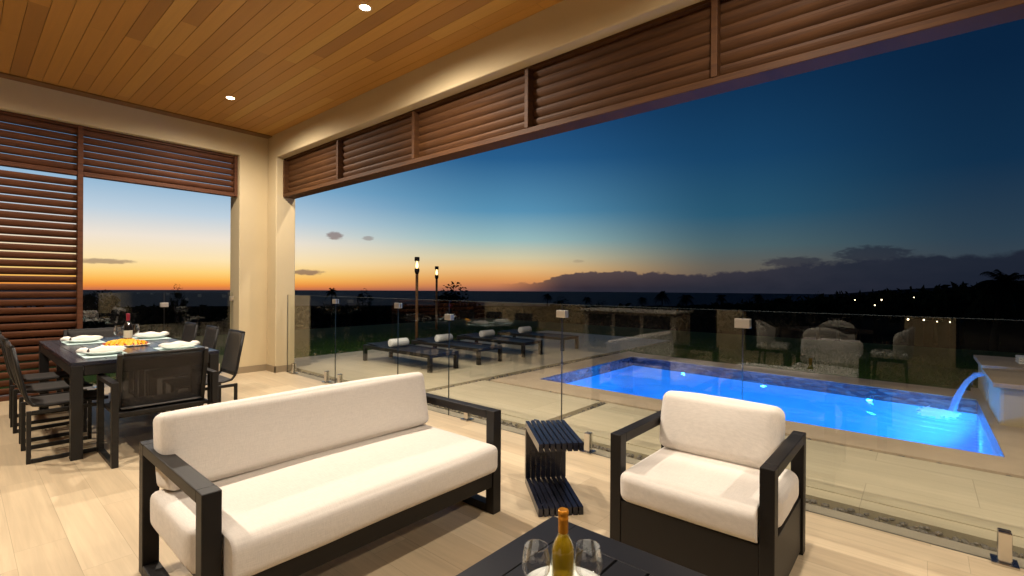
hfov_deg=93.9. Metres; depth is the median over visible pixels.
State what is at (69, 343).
placemat
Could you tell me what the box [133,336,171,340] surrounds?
placemat
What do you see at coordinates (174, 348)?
dinner plate
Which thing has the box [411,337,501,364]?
sun lounger
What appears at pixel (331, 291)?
palm tree
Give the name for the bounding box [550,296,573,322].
tree
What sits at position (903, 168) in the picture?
sky
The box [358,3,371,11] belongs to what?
downlight
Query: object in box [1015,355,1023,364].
folded towel
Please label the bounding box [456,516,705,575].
coffee table
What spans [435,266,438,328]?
tiki torch
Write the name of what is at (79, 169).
louver screen
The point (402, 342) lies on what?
rolled towel
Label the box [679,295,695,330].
palm tree
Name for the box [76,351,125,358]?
placemat
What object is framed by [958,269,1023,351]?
palm tree
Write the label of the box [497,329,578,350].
sun lounger
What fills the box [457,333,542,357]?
sun lounger
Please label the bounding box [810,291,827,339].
tree
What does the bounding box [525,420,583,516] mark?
side table
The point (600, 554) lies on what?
wine glass
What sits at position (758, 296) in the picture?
palm tree
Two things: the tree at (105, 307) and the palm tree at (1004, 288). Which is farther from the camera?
the palm tree at (1004, 288)
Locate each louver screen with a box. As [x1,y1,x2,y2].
[0,110,237,401]
[283,0,1023,198]
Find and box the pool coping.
[490,351,1023,478]
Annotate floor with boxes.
[0,371,1023,575]
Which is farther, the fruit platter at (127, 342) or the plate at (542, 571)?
the fruit platter at (127, 342)
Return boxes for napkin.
[60,335,102,341]
[76,346,125,353]
[133,331,168,335]
[158,341,199,346]
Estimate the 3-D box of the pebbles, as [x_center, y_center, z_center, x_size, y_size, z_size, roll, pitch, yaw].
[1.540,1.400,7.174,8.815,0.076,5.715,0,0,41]
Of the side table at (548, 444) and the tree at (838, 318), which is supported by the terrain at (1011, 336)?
the tree at (838, 318)
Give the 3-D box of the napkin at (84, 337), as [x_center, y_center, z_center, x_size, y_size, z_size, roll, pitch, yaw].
[-4.491,0.527,4.998,0.076,0.067,0.335,0,0,41]
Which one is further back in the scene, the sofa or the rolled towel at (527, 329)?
the rolled towel at (527, 329)
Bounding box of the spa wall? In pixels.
[973,355,1023,427]
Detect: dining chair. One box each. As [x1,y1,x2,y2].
[0,331,68,427]
[0,335,92,443]
[6,342,107,464]
[162,325,218,412]
[171,329,244,410]
[181,322,197,341]
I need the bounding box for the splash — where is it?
[917,406,961,418]
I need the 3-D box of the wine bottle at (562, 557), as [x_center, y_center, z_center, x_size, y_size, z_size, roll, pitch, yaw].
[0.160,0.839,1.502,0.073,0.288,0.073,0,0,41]
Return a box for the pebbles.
[296,352,1023,557]
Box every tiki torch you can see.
[414,257,419,339]
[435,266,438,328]
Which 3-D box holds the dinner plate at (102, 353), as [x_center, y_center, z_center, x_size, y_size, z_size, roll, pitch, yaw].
[-3.551,0.557,4.160,0.290,0.032,0.290,0,0,41]
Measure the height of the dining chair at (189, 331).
0.906 m
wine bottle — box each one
[123,313,132,338]
[551,507,574,575]
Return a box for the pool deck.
[294,331,1023,558]
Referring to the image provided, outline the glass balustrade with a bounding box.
[94,292,233,388]
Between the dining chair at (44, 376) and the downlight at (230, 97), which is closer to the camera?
the dining chair at (44, 376)
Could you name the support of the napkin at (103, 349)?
on the dinner plate at (102, 353)
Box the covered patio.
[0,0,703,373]
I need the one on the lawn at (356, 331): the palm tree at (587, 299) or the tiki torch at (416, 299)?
the tiki torch at (416, 299)
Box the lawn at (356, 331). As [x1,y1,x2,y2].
[0,318,1023,395]
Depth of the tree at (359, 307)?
38.11 m
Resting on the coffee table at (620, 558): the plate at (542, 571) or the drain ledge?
the plate at (542, 571)
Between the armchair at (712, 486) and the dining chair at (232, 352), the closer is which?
the armchair at (712, 486)
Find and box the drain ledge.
[286,371,1023,567]
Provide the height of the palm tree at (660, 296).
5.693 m
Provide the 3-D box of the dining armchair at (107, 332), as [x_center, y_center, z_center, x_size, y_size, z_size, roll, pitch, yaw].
[-4.817,0.904,5.608,0.586,0.843,0.712,0,0,41]
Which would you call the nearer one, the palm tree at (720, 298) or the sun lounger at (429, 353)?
the sun lounger at (429, 353)
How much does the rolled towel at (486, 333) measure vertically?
0.149 m
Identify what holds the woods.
on the terrain at (1011, 336)
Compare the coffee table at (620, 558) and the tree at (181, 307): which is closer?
the coffee table at (620, 558)
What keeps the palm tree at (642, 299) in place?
on the terrain at (1011, 336)
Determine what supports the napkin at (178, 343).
on the dinner plate at (174, 348)
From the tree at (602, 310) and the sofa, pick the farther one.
the tree at (602, 310)
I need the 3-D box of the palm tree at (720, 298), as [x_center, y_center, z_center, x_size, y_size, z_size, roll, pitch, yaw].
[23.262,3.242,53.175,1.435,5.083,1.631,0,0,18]
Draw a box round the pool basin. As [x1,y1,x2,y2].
[542,357,1003,456]
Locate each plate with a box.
[65,338,101,342]
[82,349,124,354]
[135,334,165,338]
[161,344,195,349]
[527,566,597,575]
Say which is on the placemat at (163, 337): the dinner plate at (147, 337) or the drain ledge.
the dinner plate at (147, 337)
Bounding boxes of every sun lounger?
[363,341,458,372]
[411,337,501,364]
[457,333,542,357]
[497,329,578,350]
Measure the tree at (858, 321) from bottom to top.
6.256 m
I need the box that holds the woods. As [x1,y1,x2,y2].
[0,280,1023,339]
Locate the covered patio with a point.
(294, 76)
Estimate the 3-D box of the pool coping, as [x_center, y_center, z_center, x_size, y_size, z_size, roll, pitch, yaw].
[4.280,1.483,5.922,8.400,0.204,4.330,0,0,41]
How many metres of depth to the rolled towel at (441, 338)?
9.32 m
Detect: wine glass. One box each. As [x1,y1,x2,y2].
[522,539,550,575]
[575,539,602,575]
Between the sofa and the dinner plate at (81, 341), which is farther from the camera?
the dinner plate at (81, 341)
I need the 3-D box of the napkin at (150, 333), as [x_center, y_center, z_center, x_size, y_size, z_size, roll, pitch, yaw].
[-4.106,0.529,5.448,0.076,0.067,0.335,0,0,41]
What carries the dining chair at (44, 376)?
on the floor
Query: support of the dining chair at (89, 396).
on the floor
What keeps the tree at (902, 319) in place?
on the terrain at (1011, 336)
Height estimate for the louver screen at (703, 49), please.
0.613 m
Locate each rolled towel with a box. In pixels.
[388,338,408,346]
[434,334,452,341]
[479,330,494,337]
[518,326,531,332]
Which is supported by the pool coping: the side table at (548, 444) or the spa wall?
the spa wall
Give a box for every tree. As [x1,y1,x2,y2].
[83,289,120,327]
[169,284,188,337]
[325,288,336,327]
[354,288,373,324]
[434,281,476,318]
[543,293,551,308]
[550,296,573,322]
[584,297,591,309]
[594,300,611,325]
[637,297,647,327]
[653,291,670,329]
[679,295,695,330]
[716,294,726,332]
[752,294,764,335]
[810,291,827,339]
[826,292,850,340]
[849,292,869,342]
[891,290,919,341]
[920,288,947,343]
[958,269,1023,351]
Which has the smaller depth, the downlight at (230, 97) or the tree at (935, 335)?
the downlight at (230, 97)
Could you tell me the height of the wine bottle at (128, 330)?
0.305 m
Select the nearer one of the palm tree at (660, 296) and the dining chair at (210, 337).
the dining chair at (210, 337)
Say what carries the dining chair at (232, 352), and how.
on the floor
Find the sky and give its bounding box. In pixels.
[0,19,1023,293]
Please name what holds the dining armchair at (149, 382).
on the floor
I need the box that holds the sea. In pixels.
[0,290,829,307]
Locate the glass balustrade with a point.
(231, 298)
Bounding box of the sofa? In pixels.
[139,372,500,575]
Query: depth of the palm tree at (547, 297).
57.67 m
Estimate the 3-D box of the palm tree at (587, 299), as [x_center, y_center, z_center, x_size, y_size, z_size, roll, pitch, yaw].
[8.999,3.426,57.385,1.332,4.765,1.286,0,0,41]
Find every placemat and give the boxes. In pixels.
[62,340,105,344]
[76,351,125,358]
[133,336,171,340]
[153,346,197,350]
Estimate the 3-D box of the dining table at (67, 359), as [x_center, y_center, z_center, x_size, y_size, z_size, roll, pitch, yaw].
[-3.890,0.953,4.782,2.160,0.760,1.025,0,0,41]
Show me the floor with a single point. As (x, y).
(65, 516)
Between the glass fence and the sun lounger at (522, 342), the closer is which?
the glass fence
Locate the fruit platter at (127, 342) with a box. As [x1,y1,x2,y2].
[100,338,150,346]
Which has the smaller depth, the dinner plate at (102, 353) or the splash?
the dinner plate at (102, 353)
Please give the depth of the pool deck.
4.11 m
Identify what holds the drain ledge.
on the floor
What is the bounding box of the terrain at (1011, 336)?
[0,292,1023,352]
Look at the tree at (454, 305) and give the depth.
41.27 m
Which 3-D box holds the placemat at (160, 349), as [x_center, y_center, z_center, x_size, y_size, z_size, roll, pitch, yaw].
[-3.169,0.576,4.543,0.430,0.003,0.300,0,0,41]
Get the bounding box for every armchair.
[56,327,123,406]
[96,347,217,468]
[610,391,805,575]
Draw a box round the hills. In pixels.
[832,287,951,298]
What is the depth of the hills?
955.59 m
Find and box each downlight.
[225,96,235,99]
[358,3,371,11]
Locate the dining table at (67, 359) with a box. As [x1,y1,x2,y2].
[39,336,218,460]
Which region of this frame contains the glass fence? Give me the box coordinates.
[287,295,1023,570]
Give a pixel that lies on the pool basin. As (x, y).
(891, 413)
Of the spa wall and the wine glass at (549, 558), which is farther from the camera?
the spa wall
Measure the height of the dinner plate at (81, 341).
0.032 m
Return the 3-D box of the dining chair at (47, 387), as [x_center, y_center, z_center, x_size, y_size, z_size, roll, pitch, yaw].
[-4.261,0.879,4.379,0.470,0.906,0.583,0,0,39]

